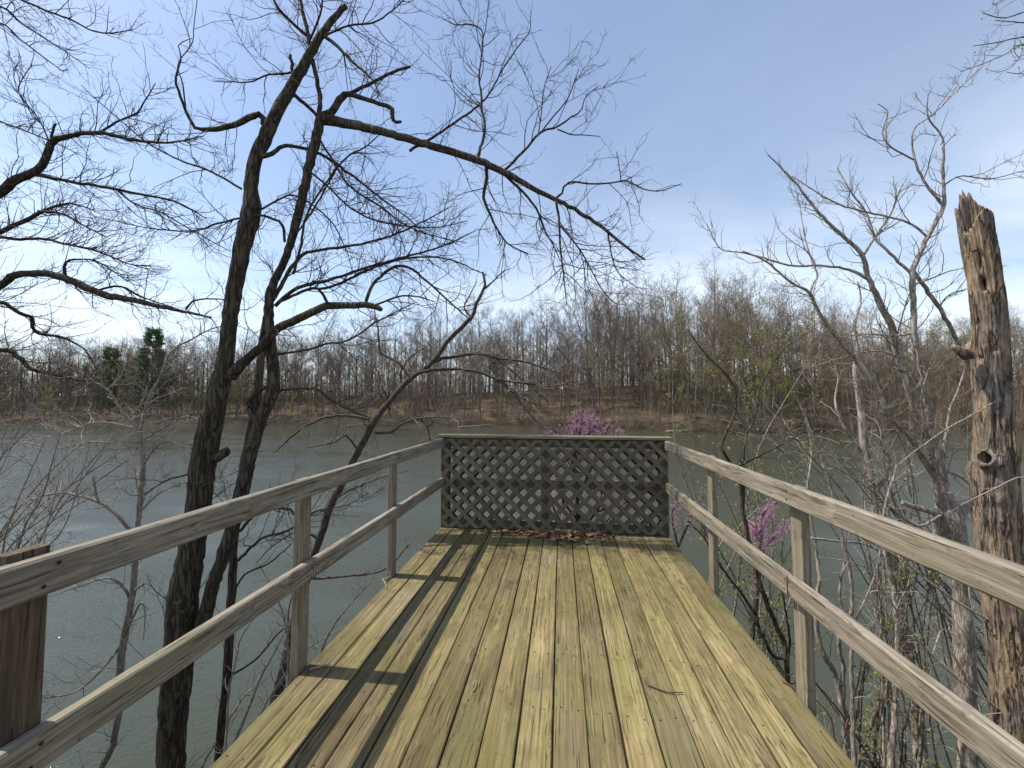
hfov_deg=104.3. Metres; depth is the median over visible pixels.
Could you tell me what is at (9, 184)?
overhanging tree
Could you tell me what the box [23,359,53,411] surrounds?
bare tree
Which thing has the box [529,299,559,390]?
bare tree
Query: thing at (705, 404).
sapling
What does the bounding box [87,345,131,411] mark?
pine tree
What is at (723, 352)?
leafing tree
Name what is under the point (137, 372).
bare tree
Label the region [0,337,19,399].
bare tree
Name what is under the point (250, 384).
leafing tree
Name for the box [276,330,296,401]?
bare tree
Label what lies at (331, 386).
bare tree
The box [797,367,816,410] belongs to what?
leafing tree
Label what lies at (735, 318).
bare tree
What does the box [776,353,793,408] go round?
leafing tree
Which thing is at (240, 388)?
bare tree
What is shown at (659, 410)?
sapling
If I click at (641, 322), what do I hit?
bare tree
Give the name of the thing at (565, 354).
bare tree
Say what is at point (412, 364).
bare tree
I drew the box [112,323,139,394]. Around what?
bare tree
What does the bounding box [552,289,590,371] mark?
bare tree
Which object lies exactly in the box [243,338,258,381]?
bare tree
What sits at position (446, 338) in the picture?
bare tree
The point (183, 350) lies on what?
bare tree
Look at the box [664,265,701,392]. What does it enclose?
bare tree
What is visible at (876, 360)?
bare tree
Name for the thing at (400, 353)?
bare tree
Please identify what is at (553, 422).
bush
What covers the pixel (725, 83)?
sky
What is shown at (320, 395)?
leafing tree
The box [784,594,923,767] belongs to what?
bare shrub
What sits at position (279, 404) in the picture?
leafing tree
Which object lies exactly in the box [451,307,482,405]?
bare tree
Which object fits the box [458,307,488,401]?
bare tree
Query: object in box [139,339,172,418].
bare tree
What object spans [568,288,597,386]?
bare tree
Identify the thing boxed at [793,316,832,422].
bare tree
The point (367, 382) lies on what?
bare tree
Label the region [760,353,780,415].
leafing tree
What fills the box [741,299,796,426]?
budding tree
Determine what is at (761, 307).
bare tree
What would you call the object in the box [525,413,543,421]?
bush
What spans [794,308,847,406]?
bare tree
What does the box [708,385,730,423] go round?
leafing tree
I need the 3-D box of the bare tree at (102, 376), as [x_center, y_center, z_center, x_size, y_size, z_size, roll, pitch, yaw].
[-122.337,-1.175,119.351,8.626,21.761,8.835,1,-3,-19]
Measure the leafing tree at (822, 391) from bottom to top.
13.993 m
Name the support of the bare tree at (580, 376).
on the terrain
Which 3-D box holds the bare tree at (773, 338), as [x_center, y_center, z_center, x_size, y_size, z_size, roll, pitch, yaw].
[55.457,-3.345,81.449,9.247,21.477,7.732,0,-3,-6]
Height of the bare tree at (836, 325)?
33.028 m
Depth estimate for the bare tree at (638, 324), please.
98.64 m
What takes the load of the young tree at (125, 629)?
on the terrain
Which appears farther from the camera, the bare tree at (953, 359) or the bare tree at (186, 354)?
the bare tree at (186, 354)
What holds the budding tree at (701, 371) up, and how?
on the terrain
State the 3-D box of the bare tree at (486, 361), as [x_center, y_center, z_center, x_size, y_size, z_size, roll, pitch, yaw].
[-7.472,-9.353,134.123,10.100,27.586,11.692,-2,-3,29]
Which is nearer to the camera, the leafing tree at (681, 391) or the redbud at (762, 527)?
the redbud at (762, 527)
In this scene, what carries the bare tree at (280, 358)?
on the terrain
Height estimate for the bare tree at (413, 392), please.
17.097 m
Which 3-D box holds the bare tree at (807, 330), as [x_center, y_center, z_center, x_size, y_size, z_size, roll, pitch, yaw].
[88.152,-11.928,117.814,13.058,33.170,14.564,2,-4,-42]
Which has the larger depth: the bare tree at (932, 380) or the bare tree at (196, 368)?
the bare tree at (196, 368)
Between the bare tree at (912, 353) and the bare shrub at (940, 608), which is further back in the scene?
the bare tree at (912, 353)
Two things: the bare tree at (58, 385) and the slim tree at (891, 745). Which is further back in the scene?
the bare tree at (58, 385)
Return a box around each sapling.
[31,382,44,416]
[67,384,86,411]
[75,384,94,417]
[97,391,107,413]
[117,390,135,417]
[173,384,190,418]
[531,370,540,402]
[532,376,549,422]
[584,377,597,413]
[609,377,616,415]
[639,387,654,425]
[651,392,661,423]
[688,325,817,684]
[695,368,703,405]
[700,369,712,422]
[740,373,754,416]
[786,375,799,416]
[813,546,1002,715]
[831,383,848,420]
[868,510,988,619]
[896,384,1023,511]
[940,379,963,420]
[956,390,971,424]
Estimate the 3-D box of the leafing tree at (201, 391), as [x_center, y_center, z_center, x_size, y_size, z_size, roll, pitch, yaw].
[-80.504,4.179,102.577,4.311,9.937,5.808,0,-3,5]
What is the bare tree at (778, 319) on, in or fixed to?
on the terrain
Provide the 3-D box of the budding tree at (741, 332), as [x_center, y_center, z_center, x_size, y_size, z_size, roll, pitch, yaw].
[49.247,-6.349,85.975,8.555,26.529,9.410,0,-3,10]
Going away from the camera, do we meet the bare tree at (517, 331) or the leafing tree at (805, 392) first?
the leafing tree at (805, 392)
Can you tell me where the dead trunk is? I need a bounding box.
[951,190,1023,743]
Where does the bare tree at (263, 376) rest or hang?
on the terrain
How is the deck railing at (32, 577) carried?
attached to the wooden deck
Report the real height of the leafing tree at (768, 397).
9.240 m
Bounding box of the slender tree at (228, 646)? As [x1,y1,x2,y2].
[213,171,335,763]
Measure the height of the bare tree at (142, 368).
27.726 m
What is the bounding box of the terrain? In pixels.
[0,385,1023,433]
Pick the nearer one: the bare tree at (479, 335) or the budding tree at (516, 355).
the budding tree at (516, 355)
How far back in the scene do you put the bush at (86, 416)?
102.52 m
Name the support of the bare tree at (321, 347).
on the terrain
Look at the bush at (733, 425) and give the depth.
71.19 m
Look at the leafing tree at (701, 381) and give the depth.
93.69 m
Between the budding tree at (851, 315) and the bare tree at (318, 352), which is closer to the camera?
the budding tree at (851, 315)
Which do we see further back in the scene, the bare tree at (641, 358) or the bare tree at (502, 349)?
the bare tree at (502, 349)
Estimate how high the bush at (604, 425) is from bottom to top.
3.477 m
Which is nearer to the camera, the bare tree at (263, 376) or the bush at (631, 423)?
the bush at (631, 423)
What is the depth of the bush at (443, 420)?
90.44 m
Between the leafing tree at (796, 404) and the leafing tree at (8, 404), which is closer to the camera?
the leafing tree at (796, 404)
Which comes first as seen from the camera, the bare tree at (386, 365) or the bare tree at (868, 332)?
the bare tree at (386, 365)
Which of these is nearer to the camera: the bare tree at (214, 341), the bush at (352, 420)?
the bush at (352, 420)
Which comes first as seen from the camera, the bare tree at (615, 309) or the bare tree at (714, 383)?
the bare tree at (714, 383)
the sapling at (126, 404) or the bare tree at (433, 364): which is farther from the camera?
the bare tree at (433, 364)
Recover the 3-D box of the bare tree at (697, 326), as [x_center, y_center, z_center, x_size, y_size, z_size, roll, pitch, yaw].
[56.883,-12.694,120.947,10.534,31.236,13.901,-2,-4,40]
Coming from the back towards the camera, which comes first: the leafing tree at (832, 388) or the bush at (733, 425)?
the leafing tree at (832, 388)
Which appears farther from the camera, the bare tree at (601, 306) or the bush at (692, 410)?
the bare tree at (601, 306)
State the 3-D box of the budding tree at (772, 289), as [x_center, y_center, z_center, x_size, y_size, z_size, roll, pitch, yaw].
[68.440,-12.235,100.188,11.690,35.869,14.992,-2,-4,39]
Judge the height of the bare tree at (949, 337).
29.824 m
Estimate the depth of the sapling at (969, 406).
78.11 m
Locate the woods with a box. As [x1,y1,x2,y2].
[1,279,1023,402]
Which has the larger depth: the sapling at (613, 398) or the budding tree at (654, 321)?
the budding tree at (654, 321)
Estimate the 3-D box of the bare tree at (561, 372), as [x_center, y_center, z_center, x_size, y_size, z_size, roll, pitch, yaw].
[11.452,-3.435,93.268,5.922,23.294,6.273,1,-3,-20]
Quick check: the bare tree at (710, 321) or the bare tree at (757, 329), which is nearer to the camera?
the bare tree at (710, 321)
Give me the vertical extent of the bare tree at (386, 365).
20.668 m
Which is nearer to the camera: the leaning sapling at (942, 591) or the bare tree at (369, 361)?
the leaning sapling at (942, 591)
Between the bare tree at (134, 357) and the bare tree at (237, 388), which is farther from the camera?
the bare tree at (134, 357)
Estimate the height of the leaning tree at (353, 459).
9.423 m
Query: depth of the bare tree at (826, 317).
109.97 m
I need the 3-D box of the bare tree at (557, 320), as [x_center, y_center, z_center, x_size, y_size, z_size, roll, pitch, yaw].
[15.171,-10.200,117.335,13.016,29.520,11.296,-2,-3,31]
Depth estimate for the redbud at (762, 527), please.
4.80 m
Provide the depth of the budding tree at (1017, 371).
97.52 m
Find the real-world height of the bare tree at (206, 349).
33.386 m
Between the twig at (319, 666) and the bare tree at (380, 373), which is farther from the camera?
the bare tree at (380, 373)
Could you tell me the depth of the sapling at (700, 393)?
86.25 m
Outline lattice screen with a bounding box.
[437,434,671,536]
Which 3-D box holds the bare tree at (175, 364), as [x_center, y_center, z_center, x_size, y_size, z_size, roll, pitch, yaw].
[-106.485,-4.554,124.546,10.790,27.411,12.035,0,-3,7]
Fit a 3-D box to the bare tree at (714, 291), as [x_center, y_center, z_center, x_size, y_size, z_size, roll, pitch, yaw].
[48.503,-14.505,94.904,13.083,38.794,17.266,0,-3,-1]
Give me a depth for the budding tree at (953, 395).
79.93 m
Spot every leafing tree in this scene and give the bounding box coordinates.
[0,394,10,415]
[2,398,17,418]
[45,380,61,417]
[89,394,100,409]
[111,384,124,412]
[175,381,195,411]
[179,390,190,417]
[187,382,205,416]
[228,379,242,418]
[241,367,254,398]
[275,394,283,415]
[285,391,296,420]
[307,383,317,410]
[318,388,327,410]
[341,396,355,413]
[663,367,681,405]
[673,368,692,396]
[676,380,687,413]
[695,364,706,402]
[697,386,711,418]
[700,379,726,415]
[708,349,726,406]
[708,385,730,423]
[724,376,737,418]
[741,362,752,398]
[741,366,761,410]
[747,351,775,424]
[748,351,773,418]
[756,378,778,420]
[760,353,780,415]
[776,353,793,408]
[777,376,794,418]
[779,373,795,403]
[784,377,810,418]
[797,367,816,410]
[810,355,834,417]
[822,369,839,411]
[960,403,972,419]
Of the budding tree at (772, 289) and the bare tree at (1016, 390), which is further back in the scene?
the budding tree at (772, 289)
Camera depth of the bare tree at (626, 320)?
117.32 m
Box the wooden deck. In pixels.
[210,527,855,767]
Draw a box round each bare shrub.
[0,364,186,600]
[200,563,377,767]
[712,362,988,767]
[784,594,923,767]
[859,411,1023,766]
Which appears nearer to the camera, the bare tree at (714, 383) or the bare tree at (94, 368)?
the bare tree at (714, 383)
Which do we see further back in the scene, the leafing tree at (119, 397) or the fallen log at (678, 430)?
the leafing tree at (119, 397)
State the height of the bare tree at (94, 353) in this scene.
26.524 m
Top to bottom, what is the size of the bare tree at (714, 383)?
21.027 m
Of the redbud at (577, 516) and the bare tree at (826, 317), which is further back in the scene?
the bare tree at (826, 317)
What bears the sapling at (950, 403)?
on the terrain
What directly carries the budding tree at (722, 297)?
on the terrain
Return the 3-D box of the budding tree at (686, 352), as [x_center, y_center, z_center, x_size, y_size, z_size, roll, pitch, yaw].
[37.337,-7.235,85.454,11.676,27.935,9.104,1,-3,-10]
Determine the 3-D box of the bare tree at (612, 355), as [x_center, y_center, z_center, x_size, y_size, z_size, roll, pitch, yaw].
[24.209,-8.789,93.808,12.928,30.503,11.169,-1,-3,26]
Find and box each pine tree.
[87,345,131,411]
[120,327,177,415]
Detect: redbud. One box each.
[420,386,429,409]
[548,401,651,523]
[586,381,597,403]
[629,491,707,551]
[745,499,790,640]
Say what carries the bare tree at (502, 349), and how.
on the terrain
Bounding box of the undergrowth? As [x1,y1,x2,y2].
[0,342,1023,429]
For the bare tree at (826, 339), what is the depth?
92.62 m
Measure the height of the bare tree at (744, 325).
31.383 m
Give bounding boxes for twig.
[309,663,330,669]
[647,684,683,692]
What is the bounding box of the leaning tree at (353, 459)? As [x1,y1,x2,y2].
[234,253,575,736]
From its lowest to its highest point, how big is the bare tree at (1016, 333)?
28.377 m
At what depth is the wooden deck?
2.02 m
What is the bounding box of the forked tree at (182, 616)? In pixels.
[36,0,682,767]
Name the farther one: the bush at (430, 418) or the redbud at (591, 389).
the redbud at (591, 389)
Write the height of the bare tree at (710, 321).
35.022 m
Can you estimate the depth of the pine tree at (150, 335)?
110.75 m
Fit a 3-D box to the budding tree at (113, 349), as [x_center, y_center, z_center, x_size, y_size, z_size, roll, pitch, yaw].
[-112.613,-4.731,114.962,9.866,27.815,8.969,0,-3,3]
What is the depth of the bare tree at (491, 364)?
114.15 m
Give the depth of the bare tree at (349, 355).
121.19 m
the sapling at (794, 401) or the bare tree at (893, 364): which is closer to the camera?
the sapling at (794, 401)
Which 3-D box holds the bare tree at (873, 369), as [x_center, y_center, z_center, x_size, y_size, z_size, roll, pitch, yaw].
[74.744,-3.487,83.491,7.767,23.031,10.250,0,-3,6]
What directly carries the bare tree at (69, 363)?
on the terrain
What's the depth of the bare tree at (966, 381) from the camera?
90.56 m
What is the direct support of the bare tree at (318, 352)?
on the terrain
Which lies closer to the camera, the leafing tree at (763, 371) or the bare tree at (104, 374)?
the leafing tree at (763, 371)
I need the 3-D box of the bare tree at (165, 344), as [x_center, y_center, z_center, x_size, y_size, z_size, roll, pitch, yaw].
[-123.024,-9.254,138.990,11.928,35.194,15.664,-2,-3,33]
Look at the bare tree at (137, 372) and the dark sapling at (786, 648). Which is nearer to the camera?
the dark sapling at (786, 648)
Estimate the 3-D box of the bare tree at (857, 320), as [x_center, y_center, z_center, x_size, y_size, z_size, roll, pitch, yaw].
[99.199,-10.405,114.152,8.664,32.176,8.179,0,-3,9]
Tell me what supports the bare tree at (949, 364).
on the terrain
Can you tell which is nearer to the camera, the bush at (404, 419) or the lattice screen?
the lattice screen
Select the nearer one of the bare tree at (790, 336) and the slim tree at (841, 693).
the slim tree at (841, 693)
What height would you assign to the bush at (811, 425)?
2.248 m
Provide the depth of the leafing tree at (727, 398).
78.31 m
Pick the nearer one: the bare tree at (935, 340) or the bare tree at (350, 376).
the bare tree at (350, 376)
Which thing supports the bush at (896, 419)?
on the terrain
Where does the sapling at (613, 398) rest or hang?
on the terrain
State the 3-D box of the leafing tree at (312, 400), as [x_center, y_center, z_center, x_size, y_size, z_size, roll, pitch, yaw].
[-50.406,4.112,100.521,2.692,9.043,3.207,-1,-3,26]
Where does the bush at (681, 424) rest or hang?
on the terrain
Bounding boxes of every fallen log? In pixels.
[459,423,490,427]
[666,429,694,431]
[868,427,895,432]
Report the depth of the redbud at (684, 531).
5.24 m
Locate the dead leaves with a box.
[478,528,613,545]
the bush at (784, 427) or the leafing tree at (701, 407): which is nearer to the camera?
the bush at (784, 427)
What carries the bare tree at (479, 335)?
on the terrain
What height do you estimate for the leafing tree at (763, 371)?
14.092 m
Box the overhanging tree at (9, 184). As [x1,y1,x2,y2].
[0,0,240,411]
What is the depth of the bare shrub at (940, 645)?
5.44 m
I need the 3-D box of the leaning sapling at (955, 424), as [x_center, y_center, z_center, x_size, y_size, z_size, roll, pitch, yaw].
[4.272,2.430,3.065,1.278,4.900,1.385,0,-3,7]
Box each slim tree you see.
[790,390,922,767]
[798,409,872,757]
[861,437,922,767]
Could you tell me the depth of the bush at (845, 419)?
74.42 m
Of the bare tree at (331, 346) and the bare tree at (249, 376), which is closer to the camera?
the bare tree at (249, 376)
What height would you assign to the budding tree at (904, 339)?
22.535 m
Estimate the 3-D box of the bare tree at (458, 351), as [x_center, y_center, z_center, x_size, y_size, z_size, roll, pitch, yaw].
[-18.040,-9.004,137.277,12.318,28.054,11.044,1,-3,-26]
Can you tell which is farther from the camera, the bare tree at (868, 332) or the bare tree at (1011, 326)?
the bare tree at (868, 332)
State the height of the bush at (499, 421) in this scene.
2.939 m
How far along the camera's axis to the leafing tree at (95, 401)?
115.67 m
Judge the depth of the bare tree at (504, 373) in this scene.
97.94 m
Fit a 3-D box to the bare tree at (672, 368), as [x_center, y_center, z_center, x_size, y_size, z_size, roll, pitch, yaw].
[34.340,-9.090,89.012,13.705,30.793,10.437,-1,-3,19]
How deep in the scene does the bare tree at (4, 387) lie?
112.20 m
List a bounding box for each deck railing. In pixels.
[0,438,443,767]
[664,441,1023,767]
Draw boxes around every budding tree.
[47,341,76,406]
[68,334,112,405]
[94,324,135,411]
[126,326,147,377]
[503,317,530,406]
[581,335,623,422]
[627,303,656,406]
[635,261,680,394]
[637,323,672,423]
[640,267,699,400]
[651,251,700,379]
[664,286,712,411]
[670,290,716,416]
[674,317,720,424]
[706,253,761,395]
[723,267,776,401]
[723,294,762,412]
[733,283,780,419]
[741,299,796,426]
[761,267,812,402]
[770,275,817,411]
[793,276,835,401]
[823,296,870,403]
[832,348,864,425]
[881,318,930,415]
[883,319,916,414]
[917,303,947,399]
[918,308,958,404]
[929,309,970,408]
[930,351,960,423]
[940,0,1023,83]
[940,314,970,374]
[1010,317,1023,409]
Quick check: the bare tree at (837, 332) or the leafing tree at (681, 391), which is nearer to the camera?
the leafing tree at (681, 391)
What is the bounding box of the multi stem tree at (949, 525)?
[688,26,1023,767]
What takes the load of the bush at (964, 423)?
on the terrain
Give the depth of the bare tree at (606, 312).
123.62 m
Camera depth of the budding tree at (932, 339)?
117.83 m
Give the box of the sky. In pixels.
[0,0,1023,395]
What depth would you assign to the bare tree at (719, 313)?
107.34 m
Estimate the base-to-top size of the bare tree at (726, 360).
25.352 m
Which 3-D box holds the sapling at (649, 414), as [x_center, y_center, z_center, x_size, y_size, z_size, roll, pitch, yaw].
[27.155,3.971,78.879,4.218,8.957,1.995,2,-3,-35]
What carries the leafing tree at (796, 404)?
on the terrain
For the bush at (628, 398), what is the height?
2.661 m
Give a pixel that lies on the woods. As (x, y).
(347, 381)
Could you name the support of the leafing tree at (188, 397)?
on the terrain
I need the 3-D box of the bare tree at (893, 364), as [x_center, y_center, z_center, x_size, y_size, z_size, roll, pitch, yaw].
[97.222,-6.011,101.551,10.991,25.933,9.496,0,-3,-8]
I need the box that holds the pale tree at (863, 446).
[810,279,931,767]
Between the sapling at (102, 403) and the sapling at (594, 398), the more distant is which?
the sapling at (102, 403)
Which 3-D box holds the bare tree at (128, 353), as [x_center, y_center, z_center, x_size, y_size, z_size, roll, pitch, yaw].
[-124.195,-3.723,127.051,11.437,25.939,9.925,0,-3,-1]
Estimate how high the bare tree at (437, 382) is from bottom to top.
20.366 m
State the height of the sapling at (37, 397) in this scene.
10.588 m
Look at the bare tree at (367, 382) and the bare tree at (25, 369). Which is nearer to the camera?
the bare tree at (367, 382)
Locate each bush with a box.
[74,412,98,419]
[97,406,127,415]
[109,412,140,422]
[278,417,301,425]
[340,413,370,426]
[389,408,410,416]
[395,414,416,423]
[417,411,442,422]
[428,413,459,425]
[459,414,480,424]
[494,413,514,423]
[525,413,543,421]
[540,420,562,428]
[556,414,575,425]
[592,417,618,429]
[616,413,647,427]
[618,416,638,426]
[621,395,637,401]
[638,417,656,427]
[656,407,681,416]
[661,415,698,432]
[679,402,703,415]
[682,416,712,427]
[714,411,756,429]
[744,418,774,432]
[770,418,806,432]
[810,423,830,431]
[836,412,868,427]
[867,421,890,432]
[870,414,909,426]
[941,411,971,423]
[952,415,970,427]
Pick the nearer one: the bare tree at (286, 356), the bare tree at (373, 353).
the bare tree at (373, 353)
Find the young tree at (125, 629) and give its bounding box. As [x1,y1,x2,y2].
[0,300,257,767]
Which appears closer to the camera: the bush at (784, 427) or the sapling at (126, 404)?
the bush at (784, 427)
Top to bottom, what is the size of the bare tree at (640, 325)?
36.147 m
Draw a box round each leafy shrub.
[655,357,832,728]
[791,550,946,767]
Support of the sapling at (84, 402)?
on the terrain
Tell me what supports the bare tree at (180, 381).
on the terrain
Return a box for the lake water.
[0,424,1023,767]
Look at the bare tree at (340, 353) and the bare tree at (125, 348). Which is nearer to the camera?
the bare tree at (340, 353)
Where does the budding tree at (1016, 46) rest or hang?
on the terrain
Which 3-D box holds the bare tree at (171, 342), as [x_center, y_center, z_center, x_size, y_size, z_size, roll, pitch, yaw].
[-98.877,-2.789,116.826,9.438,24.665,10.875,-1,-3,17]
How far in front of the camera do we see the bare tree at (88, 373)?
115.99 m
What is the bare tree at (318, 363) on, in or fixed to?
on the terrain
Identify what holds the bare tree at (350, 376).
on the terrain
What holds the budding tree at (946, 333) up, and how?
on the terrain
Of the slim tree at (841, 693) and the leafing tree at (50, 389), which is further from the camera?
the leafing tree at (50, 389)
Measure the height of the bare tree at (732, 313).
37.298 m
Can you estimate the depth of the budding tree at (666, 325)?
94.53 m
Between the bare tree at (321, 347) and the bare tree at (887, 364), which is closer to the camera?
the bare tree at (887, 364)
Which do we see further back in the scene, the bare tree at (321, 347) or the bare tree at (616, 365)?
the bare tree at (321, 347)
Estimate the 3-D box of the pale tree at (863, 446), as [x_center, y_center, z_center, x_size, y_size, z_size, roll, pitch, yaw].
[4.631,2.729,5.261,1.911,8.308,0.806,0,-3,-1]
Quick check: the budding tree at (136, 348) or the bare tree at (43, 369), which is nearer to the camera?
the bare tree at (43, 369)
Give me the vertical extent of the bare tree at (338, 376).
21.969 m
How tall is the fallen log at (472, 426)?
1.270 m
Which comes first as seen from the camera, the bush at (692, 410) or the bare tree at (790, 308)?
the bush at (692, 410)
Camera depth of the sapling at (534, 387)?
105.35 m
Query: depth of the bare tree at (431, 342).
128.67 m
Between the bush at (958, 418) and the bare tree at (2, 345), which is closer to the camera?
the bush at (958, 418)
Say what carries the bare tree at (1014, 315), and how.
on the terrain
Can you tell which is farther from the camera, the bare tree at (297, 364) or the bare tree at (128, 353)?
the bare tree at (297, 364)
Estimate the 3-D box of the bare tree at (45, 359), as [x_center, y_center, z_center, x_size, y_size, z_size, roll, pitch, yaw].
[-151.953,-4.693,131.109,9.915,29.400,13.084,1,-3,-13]
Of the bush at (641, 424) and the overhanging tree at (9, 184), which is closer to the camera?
the overhanging tree at (9, 184)
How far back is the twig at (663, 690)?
1.91 m
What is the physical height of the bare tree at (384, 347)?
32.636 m
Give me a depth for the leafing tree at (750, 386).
85.12 m
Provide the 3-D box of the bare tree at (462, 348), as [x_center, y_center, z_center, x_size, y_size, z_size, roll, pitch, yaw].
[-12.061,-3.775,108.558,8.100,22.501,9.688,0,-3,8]
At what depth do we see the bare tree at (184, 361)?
125.86 m
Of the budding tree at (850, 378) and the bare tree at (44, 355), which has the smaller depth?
the budding tree at (850, 378)
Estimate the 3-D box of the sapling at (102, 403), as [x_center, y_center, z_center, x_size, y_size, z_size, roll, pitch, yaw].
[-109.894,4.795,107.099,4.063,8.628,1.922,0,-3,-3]
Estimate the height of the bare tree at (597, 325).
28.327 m
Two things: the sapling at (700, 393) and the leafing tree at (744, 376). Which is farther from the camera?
the leafing tree at (744, 376)
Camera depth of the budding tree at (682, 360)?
78.47 m
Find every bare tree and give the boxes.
[0,323,39,398]
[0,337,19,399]
[0,343,18,388]
[0,370,9,400]
[1,341,32,396]
[2,352,36,418]
[5,346,25,402]
[9,338,35,404]
[20,357,59,410]
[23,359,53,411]
[28,327,68,410]
[32,336,61,386]
[35,331,78,411]
[40,344,76,411]
[42,328,92,410]
[48,342,80,398]
[56,337,82,399]
[60,343,96,407]
[74,351,101,406]
[77,361,104,418]
[79,331,107,384]
[80,333,108,393]
[89,341,111,413]
[92,351,120,412]
[111,334,140,409]
[111,361,138,418]
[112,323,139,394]
[121,350,147,412]
[123,327,150,409]
[123,338,150,399]
[124,336,150,378]
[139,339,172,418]
[151,314,183,402]
[151,327,198,409]
[154,353,185,418]
[163,335,192,406]
[167,335,190,385]
[172,334,207,408]
[172,355,198,415]
[174,339,204,406]
[175,317,214,412]
[186,332,237,390]
[187,340,210,390]
[191,317,218,381]
[193,322,217,409]
[199,349,236,400]
[204,319,220,369]
[228,348,251,417]
[229,339,254,413]
[231,326,259,404]
[232,345,246,418]
[235,322,254,408]
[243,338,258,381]
[247,359,280,389]
[257,339,289,410]
[263,330,298,415]
[263,335,291,407]
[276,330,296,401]
[278,329,305,406]
[279,323,312,408]
[279,340,317,415]
[284,343,307,411]
[285,340,306,386]
[287,332,317,405]
[297,328,334,411]
[306,340,336,408]
[308,329,333,404]
[311,316,332,399]
[312,298,343,402]
[315,309,355,395]
[315,315,358,400]
[316,345,346,405]
[329,318,350,400]
[335,316,372,401]
[335,339,357,418]
[336,318,360,397]
[348,311,385,389]
[352,326,387,411]
[354,347,379,415]
[357,322,385,406]
[357,325,389,400]
[361,315,399,396]
[365,341,389,408]
[368,342,397,415]
[376,295,410,389]
[376,312,388,395]
[385,357,405,418]
[393,334,409,396]
[394,286,431,405]
[401,306,439,388]
[402,344,425,387]
[403,357,427,417]
[408,290,459,409]
[414,312,444,402]
[414,320,449,406]
[418,320,444,390]
[424,296,460,400]
[431,344,445,414]
[435,307,452,391]
[437,343,457,421]
[443,328,470,395]
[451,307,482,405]
[454,333,479,408]
[455,295,488,397]
[456,348,479,417]
[457,309,498,410]
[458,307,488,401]
[468,287,497,393]
[468,329,494,418]
[475,315,500,394]
[477,314,512,402]
[478,302,511,394]
[488,307,519,394]
[488,326,517,407]
[489,318,526,412]
[497,293,531,390]
[508,309,535,394]
[511,356,534,420]
[512,306,532,396]
[514,339,542,411]
[520,262,563,397]
[524,293,550,402]
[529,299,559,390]
[533,325,563,407]
[543,306,580,390]
[546,294,589,412]
[548,311,583,401]
[550,327,570,414]
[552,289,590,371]
[560,349,586,417]
[566,279,610,402]
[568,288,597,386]
[570,283,612,395]
[572,295,616,405]
[577,286,614,383]
[579,321,617,411]
[582,270,631,395]
[589,279,622,382]
[590,282,636,407]
[592,287,644,395]
[605,335,640,412]
[608,282,643,391]
[611,248,660,400]
[615,303,646,397]
[617,274,663,394]
[620,295,672,410]
[622,281,660,386]
[638,282,696,408]
[640,268,687,384]
[655,316,693,410]
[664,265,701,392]
[664,289,703,347]
[681,258,740,402]
[685,245,748,396]
[686,294,710,378]
[687,262,739,369]
[689,283,741,393]
[700,320,742,420]
[701,305,755,417]
[707,275,753,367]
[711,265,777,394]
[721,289,773,400]
[723,288,751,362]
[736,260,793,367]
[739,294,779,371]
[751,291,804,409]
[761,286,819,392]
[765,285,807,393]
[766,318,805,416]
[776,275,807,383]
[791,296,832,388]
[793,308,830,401]
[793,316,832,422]
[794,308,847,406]
[801,282,865,409]
[802,269,861,394]
[814,306,870,414]
[814,321,866,417]
[817,311,860,398]
[818,290,861,401]
[819,302,860,376]
[830,306,882,389]
[841,295,875,400]
[850,313,894,419]
[854,302,908,400]
[859,312,879,356]
[859,327,901,394]
[870,314,912,403]
[870,329,897,402]
[888,310,929,388]
[889,308,926,358]
[889,308,940,369]
[898,329,934,382]
[902,355,950,405]
[906,328,941,379]
[909,330,948,396]
[909,331,955,406]
[920,320,956,385]
[926,304,969,398]
[932,330,970,405]
[935,317,970,401]
[955,344,970,409]
[1009,301,1023,397]
[1009,304,1023,393]
[1010,313,1023,365]
[1010,316,1021,371]
[1012,320,1023,416]
[1013,375,1021,406]
[1014,334,1023,368]
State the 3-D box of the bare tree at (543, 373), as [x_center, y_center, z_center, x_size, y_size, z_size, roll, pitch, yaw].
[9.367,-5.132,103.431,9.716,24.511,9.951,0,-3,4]
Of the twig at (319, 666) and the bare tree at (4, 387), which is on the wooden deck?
the twig at (319, 666)
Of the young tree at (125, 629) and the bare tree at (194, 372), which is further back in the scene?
the bare tree at (194, 372)
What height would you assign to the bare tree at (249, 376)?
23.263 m
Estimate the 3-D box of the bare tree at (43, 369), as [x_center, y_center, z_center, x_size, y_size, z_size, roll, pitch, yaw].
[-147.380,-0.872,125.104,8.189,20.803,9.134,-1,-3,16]
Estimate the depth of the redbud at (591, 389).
101.48 m
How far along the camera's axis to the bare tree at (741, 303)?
107.29 m
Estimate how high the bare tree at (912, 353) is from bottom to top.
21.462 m
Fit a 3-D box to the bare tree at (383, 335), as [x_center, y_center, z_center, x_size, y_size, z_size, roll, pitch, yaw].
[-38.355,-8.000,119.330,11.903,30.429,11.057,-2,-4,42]
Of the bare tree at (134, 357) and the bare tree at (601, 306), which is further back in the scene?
the bare tree at (134, 357)
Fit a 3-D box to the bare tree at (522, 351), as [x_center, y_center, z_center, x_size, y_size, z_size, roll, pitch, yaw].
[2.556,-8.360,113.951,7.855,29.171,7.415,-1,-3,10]
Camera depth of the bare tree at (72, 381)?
117.51 m

